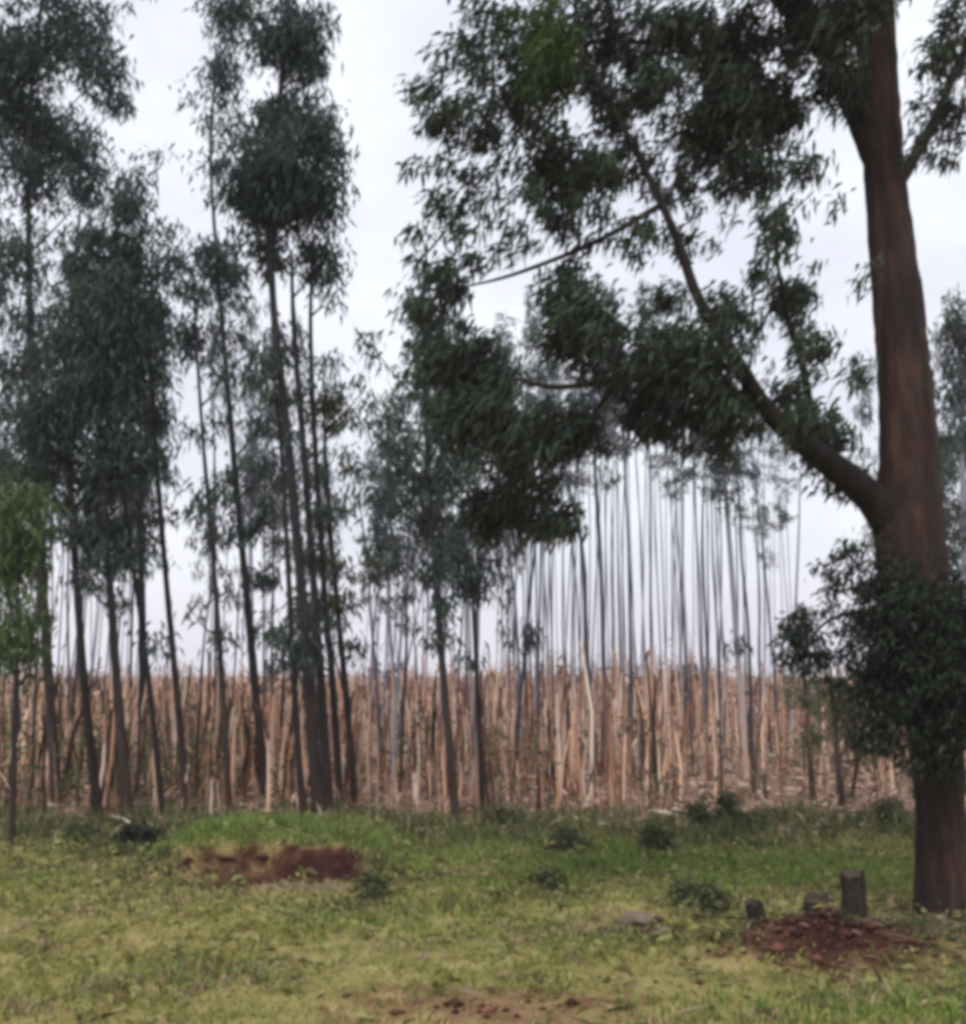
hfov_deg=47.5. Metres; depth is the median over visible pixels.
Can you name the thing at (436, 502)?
eucalyptus tree
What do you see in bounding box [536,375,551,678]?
eucalyptus tree
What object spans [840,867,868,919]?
tree stump
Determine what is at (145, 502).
eucalyptus tree
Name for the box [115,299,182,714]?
eucalyptus tree
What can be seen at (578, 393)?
eucalyptus tree
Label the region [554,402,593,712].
eucalyptus tree
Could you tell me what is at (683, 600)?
eucalyptus tree
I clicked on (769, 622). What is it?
eucalyptus tree
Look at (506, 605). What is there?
eucalyptus tree
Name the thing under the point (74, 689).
eucalyptus tree
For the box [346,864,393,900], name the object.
shrub
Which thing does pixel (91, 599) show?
eucalyptus tree
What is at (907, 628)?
eucalyptus tree
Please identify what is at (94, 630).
eucalyptus tree
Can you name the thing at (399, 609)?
eucalyptus tree
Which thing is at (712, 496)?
eucalyptus tree
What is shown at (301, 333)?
eucalyptus tree
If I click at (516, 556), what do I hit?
eucalyptus tree
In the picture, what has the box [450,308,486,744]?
eucalyptus tree
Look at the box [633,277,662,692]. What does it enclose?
eucalyptus tree
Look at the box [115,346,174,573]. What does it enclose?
eucalyptus tree
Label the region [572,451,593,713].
eucalyptus tree
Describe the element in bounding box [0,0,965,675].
sky
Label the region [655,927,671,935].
stone
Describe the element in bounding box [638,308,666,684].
eucalyptus tree
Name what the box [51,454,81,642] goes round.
eucalyptus tree
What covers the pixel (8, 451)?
eucalyptus tree
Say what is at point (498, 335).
eucalyptus tree
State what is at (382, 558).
eucalyptus tree
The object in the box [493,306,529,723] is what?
eucalyptus tree
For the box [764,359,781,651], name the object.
eucalyptus tree
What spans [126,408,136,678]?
eucalyptus tree
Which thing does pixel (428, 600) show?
eucalyptus tree
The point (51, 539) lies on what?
eucalyptus tree
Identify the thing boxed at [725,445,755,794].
eucalyptus tree
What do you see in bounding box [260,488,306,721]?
eucalyptus tree
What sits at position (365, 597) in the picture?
eucalyptus tree
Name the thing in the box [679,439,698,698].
eucalyptus tree
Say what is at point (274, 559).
eucalyptus tree
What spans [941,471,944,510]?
eucalyptus tree
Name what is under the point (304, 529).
eucalyptus tree
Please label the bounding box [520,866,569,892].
shrub
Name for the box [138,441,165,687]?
eucalyptus tree
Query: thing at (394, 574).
eucalyptus tree
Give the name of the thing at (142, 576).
eucalyptus tree
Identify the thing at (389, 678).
shrub
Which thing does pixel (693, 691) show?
dry growth
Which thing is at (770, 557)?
eucalyptus tree
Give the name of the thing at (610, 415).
eucalyptus tree
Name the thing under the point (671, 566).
eucalyptus tree
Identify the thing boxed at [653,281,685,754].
eucalyptus tree
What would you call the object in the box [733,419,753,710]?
eucalyptus tree
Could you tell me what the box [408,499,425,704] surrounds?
eucalyptus tree
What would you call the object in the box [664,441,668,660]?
eucalyptus tree
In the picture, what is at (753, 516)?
eucalyptus tree
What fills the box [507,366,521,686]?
eucalyptus tree
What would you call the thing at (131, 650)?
eucalyptus tree
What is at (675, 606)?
eucalyptus tree
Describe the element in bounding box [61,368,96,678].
eucalyptus tree
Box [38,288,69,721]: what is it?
eucalyptus tree
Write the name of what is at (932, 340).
eucalyptus tree
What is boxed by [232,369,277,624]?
eucalyptus tree
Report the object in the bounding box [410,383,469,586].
eucalyptus tree
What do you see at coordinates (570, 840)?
shrub
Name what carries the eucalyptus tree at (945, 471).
on the ground at (318, 860)
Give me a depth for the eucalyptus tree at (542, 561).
60.76 m
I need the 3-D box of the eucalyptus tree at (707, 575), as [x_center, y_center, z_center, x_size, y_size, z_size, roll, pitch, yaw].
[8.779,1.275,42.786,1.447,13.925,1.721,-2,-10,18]
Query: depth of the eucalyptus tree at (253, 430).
50.68 m
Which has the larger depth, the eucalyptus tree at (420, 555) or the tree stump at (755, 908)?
the eucalyptus tree at (420, 555)
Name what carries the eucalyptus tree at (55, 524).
on the ground at (318, 860)
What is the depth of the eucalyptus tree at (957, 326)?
21.66 m
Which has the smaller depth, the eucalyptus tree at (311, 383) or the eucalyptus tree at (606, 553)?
the eucalyptus tree at (311, 383)
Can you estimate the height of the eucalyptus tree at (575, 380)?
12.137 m
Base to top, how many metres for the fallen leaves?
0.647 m
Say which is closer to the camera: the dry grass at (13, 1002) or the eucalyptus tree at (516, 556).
the dry grass at (13, 1002)
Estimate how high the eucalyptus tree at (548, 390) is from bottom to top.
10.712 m
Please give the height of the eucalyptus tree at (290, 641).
6.677 m
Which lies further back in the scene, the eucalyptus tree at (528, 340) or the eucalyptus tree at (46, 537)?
the eucalyptus tree at (46, 537)
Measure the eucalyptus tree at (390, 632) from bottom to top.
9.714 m
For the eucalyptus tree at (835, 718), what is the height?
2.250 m
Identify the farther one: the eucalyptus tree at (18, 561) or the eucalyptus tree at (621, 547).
the eucalyptus tree at (621, 547)
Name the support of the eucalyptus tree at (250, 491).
on the ground at (318, 860)
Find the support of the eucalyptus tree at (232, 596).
on the ground at (318, 860)
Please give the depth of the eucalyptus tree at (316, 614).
15.67 m
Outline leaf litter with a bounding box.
[0,724,965,835]
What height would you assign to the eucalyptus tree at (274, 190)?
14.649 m
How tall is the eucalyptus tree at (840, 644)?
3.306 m
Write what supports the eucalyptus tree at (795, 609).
on the ground at (318, 860)
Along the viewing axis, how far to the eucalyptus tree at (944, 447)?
17.32 m
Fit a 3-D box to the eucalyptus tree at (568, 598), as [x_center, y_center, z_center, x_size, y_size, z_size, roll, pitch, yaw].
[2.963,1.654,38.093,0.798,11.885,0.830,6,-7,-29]
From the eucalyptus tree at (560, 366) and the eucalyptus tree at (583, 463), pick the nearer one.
the eucalyptus tree at (583, 463)
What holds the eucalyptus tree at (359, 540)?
on the ground at (318, 860)
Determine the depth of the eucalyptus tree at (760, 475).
40.12 m
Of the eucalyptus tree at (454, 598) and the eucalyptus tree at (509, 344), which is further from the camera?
the eucalyptus tree at (454, 598)
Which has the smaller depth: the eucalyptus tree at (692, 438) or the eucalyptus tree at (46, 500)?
the eucalyptus tree at (692, 438)
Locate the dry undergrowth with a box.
[0,666,965,822]
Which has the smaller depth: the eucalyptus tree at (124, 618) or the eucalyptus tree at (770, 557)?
the eucalyptus tree at (770, 557)
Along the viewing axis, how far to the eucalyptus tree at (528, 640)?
19.15 m
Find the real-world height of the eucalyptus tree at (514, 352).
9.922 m
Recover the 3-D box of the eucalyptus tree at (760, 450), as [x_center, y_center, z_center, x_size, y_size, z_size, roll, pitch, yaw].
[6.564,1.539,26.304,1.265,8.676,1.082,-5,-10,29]
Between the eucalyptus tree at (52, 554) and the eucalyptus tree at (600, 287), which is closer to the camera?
the eucalyptus tree at (600, 287)
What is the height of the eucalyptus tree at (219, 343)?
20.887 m
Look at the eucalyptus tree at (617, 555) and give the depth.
36.66 m
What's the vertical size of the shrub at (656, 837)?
0.606 m
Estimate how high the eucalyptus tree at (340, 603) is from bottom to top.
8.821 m
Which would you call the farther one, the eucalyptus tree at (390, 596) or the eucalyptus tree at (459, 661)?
the eucalyptus tree at (390, 596)
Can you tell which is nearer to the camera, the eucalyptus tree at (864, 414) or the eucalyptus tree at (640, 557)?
the eucalyptus tree at (640, 557)
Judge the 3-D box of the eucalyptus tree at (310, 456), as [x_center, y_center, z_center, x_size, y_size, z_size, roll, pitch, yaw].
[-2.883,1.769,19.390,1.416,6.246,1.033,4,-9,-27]
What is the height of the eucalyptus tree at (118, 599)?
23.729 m
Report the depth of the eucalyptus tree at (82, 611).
46.24 m
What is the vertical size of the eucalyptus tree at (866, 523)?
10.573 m
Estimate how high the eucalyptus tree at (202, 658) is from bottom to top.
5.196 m
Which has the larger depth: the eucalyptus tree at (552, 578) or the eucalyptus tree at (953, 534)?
the eucalyptus tree at (552, 578)
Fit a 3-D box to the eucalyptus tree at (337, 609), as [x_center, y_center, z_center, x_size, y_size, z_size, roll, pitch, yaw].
[-2.191,0.812,16.448,1.729,7.244,1.353,0,-8,0]
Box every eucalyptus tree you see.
[0,0,156,809]
[0,209,185,821]
[0,274,22,464]
[0,347,17,489]
[0,381,27,724]
[0,396,48,772]
[0,399,31,673]
[0,444,15,468]
[0,466,73,843]
[1,318,21,486]
[5,302,84,799]
[22,446,67,693]
[25,346,54,616]
[26,379,65,704]
[26,460,51,737]
[29,162,182,825]
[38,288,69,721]
[38,364,63,666]
[39,439,81,688]
[48,458,76,672]
[50,431,86,621]
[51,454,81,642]
[60,306,126,785]
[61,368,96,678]
[69,488,94,688]
[69,544,90,587]
[76,437,100,690]
[77,414,95,694]
[79,442,94,692]
[80,413,184,814]
[80,493,132,694]
[90,515,100,680]
[95,478,116,704]
[96,497,122,731]
[100,389,159,722]
[106,477,120,691]
[110,79,219,813]
[112,293,135,687]
[112,312,183,783]
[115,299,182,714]
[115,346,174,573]
[121,437,151,672]
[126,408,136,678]
[128,357,152,712]
[130,474,151,624]
[131,328,179,799]
[135,351,165,685]
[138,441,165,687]
[167,256,263,813]
[175,0,301,798]
[184,481,225,798]
[193,0,361,814]
[200,312,243,730]
[205,289,235,684]
[217,468,246,645]
[222,326,320,813]
[222,462,261,737]
[231,428,262,606]
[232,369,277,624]
[235,313,259,715]
[236,298,269,680]
[238,383,263,551]
[240,385,304,694]
[242,344,298,690]
[255,212,357,807]
[257,231,349,811]
[257,326,292,694]
[258,477,282,680]
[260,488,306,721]
[260,489,289,691]
[265,495,284,674]
[284,315,315,638]
[290,327,392,807]
[290,495,326,768]
[292,443,365,733]
[300,347,355,709]
[301,505,318,574]
[306,420,331,689]
[317,487,343,736]
[321,420,339,664]
[323,182,494,820]
[327,556,343,650]
[343,458,395,787]
[353,440,400,779]
[356,532,372,685]
[359,417,407,694]
[361,416,386,685]
[362,387,437,797]
[362,479,385,693]
[363,417,419,728]
[364,434,421,768]
[364,509,421,806]
[368,556,404,651]
[373,350,484,776]
[374,383,422,735]
[379,408,403,709]
[383,478,405,682]
[385,0,965,921]
[394,551,426,671]
[405,498,426,692]
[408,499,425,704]
[409,279,426,684]
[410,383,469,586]
[412,314,484,770]
[417,391,451,696]
[418,316,448,698]
[422,545,503,806]
[424,386,515,806]
[437,387,492,724]
[438,385,458,635]
[444,471,462,693]
[449,452,497,758]
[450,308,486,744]
[473,467,485,636]
[482,324,525,726]
[486,401,553,787]
[489,380,538,770]
[490,531,510,691]
[492,330,516,661]
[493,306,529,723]
[497,342,504,672]
[498,361,509,687]
[502,341,541,691]
[504,392,535,684]
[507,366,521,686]
[511,367,567,785]
[516,323,541,745]
[521,289,537,710]
[522,390,530,701]
[523,305,545,708]
[526,290,560,719]
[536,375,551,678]
[536,389,546,601]
[538,348,552,725]
[543,389,560,733]
[547,357,555,702]
[550,355,571,672]
[552,350,566,651]
[553,357,597,787]
[553,398,566,698]
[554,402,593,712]
[561,361,591,592]
[561,391,585,768]
[562,397,582,723]
[564,356,591,703]
[566,352,643,789]
[571,372,584,684]
[572,388,586,686]
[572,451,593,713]
[579,357,608,742]
[582,361,598,683]
[588,280,609,763]
[588,358,611,623]
[589,399,644,772]
[596,284,644,785]
[596,391,628,668]
[600,392,616,702]
[604,338,625,712]
[605,374,624,655]
[605,413,614,684]
[606,288,627,708]
[607,405,626,689]
[613,310,635,713]
[614,344,622,712]
[620,411,639,666]
[620,425,636,676]
[624,316,649,677]
[630,297,648,697]
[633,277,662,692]
[634,280,653,662]
[634,394,644,738]
[637,298,667,742]
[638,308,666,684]
[642,445,678,715]
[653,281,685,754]
[659,272,705,758]
[659,426,705,773]
[661,401,689,754]
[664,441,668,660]
[669,400,679,733]
[670,330,687,679]
[672,298,685,710]
[674,327,710,707]
[674,391,682,679]
[674,534,676,699]
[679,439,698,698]
[683,436,685,699]
[684,426,720,781]
[692,406,744,690]
[692,440,700,679]
[696,421,729,796]
[697,437,709,722]
[700,393,755,784]
[701,433,723,696]
[707,430,730,755]
[709,420,761,768]
[716,334,741,746]
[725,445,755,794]
[731,485,749,731]
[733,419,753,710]
[734,414,775,757]
[739,382,772,728]
[745,472,767,708]
[750,364,781,768]
[754,486,771,699]
[758,511,779,718]
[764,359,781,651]
[767,460,787,725]
[768,476,798,751]
[771,406,795,721]
[772,653,832,799]
[787,456,811,762]
[806,658,813,696]
[806,666,894,810]
[827,643,843,676]
[848,345,878,559]
[859,519,873,602]
[861,522,876,606]
[927,283,965,756]
[928,327,958,543]
[929,324,959,572]
[931,364,965,768]
[934,387,959,582]
[936,406,965,557]
[938,404,962,688]
[938,426,963,531]
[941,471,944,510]
[943,373,965,516]
[944,498,960,591]
[946,424,959,539]
[952,419,965,577]
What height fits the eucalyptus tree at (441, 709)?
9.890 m
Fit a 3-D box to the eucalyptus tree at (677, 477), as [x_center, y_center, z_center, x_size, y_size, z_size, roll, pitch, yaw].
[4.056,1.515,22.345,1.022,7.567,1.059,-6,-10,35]
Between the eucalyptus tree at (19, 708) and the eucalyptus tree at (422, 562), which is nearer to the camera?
the eucalyptus tree at (19, 708)
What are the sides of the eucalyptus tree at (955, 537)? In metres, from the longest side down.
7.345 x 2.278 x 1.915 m
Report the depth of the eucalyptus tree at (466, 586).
16.71 m
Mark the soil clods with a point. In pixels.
(843, 934)
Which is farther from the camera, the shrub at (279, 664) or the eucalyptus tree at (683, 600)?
the shrub at (279, 664)
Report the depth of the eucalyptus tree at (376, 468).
19.75 m
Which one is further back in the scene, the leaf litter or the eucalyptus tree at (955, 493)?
the eucalyptus tree at (955, 493)
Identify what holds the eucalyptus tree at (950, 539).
on the ground at (318, 860)
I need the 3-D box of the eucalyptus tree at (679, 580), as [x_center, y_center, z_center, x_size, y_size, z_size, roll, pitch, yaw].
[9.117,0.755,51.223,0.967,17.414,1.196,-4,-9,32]
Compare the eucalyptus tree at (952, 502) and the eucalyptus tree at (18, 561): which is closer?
the eucalyptus tree at (18, 561)
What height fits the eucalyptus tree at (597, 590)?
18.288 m
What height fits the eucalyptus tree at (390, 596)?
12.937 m
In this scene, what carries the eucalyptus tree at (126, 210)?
on the ground at (318, 860)
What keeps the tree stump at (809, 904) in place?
on the ground at (318, 860)
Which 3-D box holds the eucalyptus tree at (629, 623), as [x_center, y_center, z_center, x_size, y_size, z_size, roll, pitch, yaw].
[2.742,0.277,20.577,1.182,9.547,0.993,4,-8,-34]
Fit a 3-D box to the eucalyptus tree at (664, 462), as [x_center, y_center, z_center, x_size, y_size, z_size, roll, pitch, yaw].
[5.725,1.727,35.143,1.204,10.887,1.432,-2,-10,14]
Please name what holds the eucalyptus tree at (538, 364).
on the ground at (318, 860)
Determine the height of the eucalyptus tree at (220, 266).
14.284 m
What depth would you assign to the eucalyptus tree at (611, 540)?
60.08 m
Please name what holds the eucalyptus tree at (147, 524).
on the ground at (318, 860)
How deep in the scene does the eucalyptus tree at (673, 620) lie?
29.19 m
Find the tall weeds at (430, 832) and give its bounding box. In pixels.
[0,788,965,950]
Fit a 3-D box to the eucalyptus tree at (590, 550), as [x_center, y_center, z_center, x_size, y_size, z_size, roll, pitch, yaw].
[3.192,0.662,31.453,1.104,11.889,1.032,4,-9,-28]
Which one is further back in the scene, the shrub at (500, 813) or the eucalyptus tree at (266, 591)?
the eucalyptus tree at (266, 591)
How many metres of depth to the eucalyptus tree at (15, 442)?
24.27 m
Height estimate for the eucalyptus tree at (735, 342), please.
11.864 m
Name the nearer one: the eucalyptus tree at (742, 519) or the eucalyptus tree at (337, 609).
the eucalyptus tree at (337, 609)
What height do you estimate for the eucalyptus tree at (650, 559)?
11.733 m
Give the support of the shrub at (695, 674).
on the ground at (318, 860)
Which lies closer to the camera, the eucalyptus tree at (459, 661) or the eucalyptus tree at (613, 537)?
the eucalyptus tree at (459, 661)
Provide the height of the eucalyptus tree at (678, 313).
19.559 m
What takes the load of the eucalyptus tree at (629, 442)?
on the ground at (318, 860)
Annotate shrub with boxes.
[54,663,102,702]
[64,820,114,845]
[103,820,166,850]
[203,663,235,701]
[251,654,302,701]
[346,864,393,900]
[366,661,406,692]
[479,799,546,831]
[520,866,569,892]
[538,817,595,853]
[554,659,578,691]
[631,816,681,852]
[656,870,740,914]
[673,660,704,701]
[679,785,769,834]
[853,790,914,826]
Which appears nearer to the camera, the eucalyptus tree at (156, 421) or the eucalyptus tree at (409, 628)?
the eucalyptus tree at (156, 421)
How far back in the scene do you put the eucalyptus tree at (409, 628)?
35.15 m
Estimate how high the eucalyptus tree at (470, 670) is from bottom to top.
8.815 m
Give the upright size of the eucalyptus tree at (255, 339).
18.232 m
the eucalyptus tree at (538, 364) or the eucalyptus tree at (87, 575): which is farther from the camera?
the eucalyptus tree at (87, 575)
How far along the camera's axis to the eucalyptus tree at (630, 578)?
55.32 m
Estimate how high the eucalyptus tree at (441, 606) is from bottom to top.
8.935 m
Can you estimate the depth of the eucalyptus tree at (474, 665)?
16.52 m
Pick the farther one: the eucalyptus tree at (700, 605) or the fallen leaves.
the eucalyptus tree at (700, 605)
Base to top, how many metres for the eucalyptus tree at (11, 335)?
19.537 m
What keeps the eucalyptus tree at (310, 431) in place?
on the ground at (318, 860)
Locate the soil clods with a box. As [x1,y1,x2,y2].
[111,847,965,1018]
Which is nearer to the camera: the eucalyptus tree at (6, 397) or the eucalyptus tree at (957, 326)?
the eucalyptus tree at (957, 326)
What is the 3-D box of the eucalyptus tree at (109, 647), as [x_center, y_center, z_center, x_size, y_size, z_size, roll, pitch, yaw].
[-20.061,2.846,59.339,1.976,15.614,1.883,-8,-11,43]
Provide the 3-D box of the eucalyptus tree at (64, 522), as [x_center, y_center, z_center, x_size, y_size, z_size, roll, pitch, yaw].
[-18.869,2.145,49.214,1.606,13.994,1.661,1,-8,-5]
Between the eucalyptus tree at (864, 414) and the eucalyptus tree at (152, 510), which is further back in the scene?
the eucalyptus tree at (864, 414)
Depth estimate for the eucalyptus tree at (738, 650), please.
20.07 m
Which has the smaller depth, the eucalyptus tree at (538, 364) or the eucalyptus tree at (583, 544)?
the eucalyptus tree at (538, 364)
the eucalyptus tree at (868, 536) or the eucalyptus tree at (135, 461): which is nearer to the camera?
the eucalyptus tree at (135, 461)
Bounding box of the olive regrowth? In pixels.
[0,684,914,818]
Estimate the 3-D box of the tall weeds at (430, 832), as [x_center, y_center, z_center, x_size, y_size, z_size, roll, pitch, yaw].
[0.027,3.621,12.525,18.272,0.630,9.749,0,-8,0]
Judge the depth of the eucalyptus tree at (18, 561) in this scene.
13.45 m
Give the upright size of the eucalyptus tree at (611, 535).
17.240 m
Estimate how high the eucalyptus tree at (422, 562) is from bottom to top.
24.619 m
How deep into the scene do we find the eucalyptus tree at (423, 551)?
58.05 m
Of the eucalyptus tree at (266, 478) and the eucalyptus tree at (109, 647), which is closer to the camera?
the eucalyptus tree at (266, 478)
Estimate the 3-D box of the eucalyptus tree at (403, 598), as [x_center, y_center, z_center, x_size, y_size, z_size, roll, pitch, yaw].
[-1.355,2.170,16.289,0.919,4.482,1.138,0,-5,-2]
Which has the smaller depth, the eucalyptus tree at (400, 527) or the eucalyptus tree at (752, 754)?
the eucalyptus tree at (752, 754)
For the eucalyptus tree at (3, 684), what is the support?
on the ground at (318, 860)
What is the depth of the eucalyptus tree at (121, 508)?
32.02 m
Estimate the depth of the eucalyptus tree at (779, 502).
36.91 m
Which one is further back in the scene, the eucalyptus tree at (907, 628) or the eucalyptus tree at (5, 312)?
the eucalyptus tree at (5, 312)
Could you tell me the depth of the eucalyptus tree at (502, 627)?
43.77 m
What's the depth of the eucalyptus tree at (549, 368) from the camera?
29.11 m
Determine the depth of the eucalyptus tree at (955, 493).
41.55 m
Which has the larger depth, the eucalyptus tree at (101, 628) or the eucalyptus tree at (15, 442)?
the eucalyptus tree at (101, 628)
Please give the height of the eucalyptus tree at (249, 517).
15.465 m
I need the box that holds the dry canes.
[0,637,914,814]
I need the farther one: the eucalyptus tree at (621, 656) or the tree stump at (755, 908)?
the eucalyptus tree at (621, 656)
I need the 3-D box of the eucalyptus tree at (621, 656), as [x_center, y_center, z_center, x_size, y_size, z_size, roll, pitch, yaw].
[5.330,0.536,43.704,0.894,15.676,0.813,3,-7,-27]
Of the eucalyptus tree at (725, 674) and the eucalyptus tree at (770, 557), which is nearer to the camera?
the eucalyptus tree at (725, 674)
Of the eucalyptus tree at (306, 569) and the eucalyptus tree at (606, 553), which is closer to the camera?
the eucalyptus tree at (306, 569)
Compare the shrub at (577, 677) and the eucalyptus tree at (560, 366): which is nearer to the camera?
the eucalyptus tree at (560, 366)
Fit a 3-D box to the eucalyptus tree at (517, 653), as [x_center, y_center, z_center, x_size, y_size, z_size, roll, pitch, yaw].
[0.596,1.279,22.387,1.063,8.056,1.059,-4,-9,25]
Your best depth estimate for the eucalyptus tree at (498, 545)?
49.89 m
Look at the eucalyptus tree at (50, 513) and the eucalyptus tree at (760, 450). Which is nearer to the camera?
the eucalyptus tree at (760, 450)
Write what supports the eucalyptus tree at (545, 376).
on the ground at (318, 860)
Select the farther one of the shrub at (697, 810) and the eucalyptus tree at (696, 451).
the eucalyptus tree at (696, 451)
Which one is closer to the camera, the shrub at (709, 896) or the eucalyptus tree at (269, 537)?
the shrub at (709, 896)
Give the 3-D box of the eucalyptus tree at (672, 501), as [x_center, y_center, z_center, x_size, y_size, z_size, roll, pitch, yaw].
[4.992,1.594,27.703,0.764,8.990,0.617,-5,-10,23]
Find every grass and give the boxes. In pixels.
[0,810,965,1023]
[0,811,965,1023]
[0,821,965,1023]
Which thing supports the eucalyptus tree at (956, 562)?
on the ground at (318, 860)
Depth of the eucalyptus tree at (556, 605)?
51.08 m
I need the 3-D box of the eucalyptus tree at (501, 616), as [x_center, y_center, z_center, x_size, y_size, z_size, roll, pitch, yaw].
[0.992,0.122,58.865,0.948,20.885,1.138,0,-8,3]
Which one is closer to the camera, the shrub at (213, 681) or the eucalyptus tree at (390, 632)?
the eucalyptus tree at (390, 632)
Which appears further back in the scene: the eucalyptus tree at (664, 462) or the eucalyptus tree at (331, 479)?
the eucalyptus tree at (331, 479)
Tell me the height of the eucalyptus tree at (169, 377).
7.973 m
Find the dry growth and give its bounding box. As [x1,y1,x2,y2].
[0,632,962,738]
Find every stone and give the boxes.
[618,911,653,925]
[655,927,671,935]
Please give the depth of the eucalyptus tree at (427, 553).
41.84 m
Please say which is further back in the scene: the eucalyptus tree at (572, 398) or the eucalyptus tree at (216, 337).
the eucalyptus tree at (216, 337)
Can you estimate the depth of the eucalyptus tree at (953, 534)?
25.40 m
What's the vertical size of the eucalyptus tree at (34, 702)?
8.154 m
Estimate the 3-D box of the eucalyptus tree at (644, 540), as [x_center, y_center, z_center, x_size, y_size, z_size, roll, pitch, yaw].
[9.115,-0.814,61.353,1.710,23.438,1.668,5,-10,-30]
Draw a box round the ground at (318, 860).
[0,676,965,1023]
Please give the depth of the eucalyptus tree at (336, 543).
31.83 m
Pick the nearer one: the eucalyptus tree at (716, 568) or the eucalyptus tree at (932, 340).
the eucalyptus tree at (716, 568)
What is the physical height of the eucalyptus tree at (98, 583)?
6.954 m
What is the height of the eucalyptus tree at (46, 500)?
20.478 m
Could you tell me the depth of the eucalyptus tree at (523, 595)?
45.13 m
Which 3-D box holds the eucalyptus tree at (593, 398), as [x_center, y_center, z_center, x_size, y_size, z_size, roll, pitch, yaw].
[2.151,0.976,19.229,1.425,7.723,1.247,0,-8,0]
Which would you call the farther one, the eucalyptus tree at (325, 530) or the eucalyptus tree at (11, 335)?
the eucalyptus tree at (11, 335)
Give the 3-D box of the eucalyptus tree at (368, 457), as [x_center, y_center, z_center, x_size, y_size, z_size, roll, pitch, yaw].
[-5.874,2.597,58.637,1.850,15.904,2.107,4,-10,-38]
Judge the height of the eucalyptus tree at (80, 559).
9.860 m
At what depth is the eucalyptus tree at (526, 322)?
42.75 m
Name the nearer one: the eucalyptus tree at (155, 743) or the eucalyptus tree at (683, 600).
the eucalyptus tree at (155, 743)
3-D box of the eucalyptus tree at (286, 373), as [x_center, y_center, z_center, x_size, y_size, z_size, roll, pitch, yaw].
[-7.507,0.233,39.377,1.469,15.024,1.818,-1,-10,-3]
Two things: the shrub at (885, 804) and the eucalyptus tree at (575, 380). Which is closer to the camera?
the shrub at (885, 804)
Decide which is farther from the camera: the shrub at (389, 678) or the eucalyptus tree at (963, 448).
the shrub at (389, 678)
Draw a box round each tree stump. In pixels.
[744,897,766,924]
[802,892,832,914]
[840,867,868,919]
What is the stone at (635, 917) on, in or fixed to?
on the ground at (318, 860)
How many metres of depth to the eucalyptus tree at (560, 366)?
45.10 m
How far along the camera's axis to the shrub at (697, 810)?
13.66 m
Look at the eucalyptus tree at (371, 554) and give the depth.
61.89 m
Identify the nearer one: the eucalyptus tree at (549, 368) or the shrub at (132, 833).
the shrub at (132, 833)
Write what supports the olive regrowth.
on the ground at (318, 860)
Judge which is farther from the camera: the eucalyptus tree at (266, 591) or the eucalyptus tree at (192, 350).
the eucalyptus tree at (266, 591)
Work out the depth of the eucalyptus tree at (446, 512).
43.06 m
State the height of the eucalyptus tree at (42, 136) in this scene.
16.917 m
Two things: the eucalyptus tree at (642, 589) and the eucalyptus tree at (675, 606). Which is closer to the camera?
the eucalyptus tree at (642, 589)
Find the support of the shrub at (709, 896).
on the ground at (318, 860)
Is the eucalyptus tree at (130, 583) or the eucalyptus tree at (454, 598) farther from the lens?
the eucalyptus tree at (130, 583)
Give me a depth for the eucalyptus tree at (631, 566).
41.48 m
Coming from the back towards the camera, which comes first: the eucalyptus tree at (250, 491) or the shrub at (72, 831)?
the eucalyptus tree at (250, 491)
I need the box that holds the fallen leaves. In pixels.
[0,813,965,1023]
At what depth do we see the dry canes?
19.71 m
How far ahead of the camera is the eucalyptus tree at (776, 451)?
47.04 m
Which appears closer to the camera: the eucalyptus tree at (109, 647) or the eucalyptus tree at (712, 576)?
the eucalyptus tree at (712, 576)
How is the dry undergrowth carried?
on the ground at (318, 860)
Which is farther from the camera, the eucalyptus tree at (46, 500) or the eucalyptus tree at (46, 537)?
the eucalyptus tree at (46, 500)
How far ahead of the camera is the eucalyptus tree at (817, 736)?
17.88 m
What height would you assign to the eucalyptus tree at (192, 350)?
8.150 m
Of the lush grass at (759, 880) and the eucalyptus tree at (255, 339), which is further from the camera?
the eucalyptus tree at (255, 339)
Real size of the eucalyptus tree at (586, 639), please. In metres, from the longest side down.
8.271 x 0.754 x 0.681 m
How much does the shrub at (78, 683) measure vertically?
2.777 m
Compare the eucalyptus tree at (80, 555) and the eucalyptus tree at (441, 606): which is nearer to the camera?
the eucalyptus tree at (441, 606)
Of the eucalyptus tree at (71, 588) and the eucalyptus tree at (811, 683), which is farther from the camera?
the eucalyptus tree at (71, 588)
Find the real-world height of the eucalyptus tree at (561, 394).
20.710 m
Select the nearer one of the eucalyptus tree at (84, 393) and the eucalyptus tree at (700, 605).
the eucalyptus tree at (84, 393)
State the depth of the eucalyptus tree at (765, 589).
59.09 m
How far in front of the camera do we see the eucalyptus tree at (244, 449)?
61.70 m
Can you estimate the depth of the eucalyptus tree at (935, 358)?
49.01 m
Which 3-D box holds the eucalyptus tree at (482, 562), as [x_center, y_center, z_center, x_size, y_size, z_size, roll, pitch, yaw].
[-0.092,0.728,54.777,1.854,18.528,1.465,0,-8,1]
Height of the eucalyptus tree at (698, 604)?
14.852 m
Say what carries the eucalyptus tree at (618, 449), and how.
on the ground at (318, 860)
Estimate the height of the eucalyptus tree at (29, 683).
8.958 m
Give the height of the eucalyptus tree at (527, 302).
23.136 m

